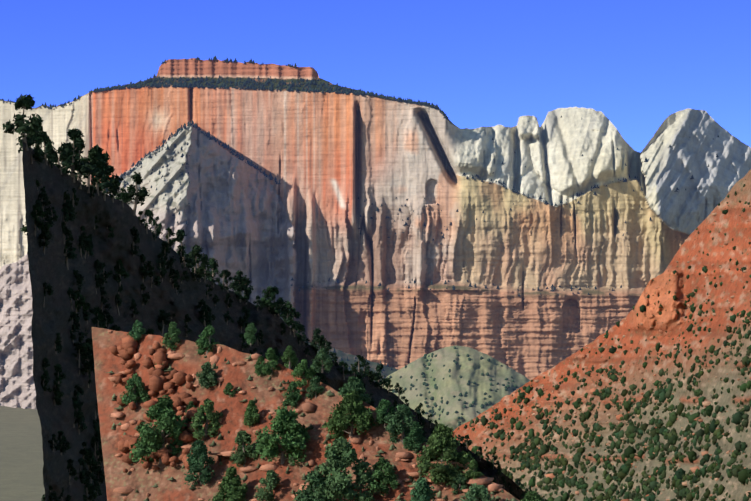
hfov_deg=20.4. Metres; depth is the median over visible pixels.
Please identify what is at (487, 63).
sky
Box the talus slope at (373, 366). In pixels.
[308,343,397,380]
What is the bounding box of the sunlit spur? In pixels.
[92,327,519,500]
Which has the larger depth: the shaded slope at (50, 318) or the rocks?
the shaded slope at (50, 318)
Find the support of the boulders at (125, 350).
on the sunlit spur
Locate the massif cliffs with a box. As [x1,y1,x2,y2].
[0,58,750,408]
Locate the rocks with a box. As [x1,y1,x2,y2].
[107,354,521,500]
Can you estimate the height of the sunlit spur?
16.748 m
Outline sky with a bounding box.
[0,0,750,151]
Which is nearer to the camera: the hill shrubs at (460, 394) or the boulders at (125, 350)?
the boulders at (125, 350)
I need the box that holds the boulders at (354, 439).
[108,330,502,500]
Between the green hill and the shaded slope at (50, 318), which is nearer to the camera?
the shaded slope at (50, 318)
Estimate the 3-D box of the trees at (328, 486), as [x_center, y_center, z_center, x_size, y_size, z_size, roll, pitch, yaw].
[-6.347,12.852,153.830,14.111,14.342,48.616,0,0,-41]
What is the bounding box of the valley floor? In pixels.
[0,406,44,500]
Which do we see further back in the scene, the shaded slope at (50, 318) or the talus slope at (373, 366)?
the talus slope at (373, 366)
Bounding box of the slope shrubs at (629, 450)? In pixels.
[454,184,750,500]
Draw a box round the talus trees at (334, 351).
[306,341,392,377]
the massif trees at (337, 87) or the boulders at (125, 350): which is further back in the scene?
the massif trees at (337, 87)
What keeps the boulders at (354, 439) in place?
on the sunlit spur
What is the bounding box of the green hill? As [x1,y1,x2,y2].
[382,345,529,430]
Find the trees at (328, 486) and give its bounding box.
[120,320,543,500]
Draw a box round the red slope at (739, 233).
[453,170,750,500]
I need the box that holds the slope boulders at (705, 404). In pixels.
[457,189,750,500]
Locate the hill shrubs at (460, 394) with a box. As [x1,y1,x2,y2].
[386,346,525,425]
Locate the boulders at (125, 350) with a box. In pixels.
[109,335,197,472]
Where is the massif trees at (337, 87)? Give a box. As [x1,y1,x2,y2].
[2,56,718,295]
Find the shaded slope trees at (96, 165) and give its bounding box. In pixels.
[3,94,547,500]
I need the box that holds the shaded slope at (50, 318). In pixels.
[22,141,525,500]

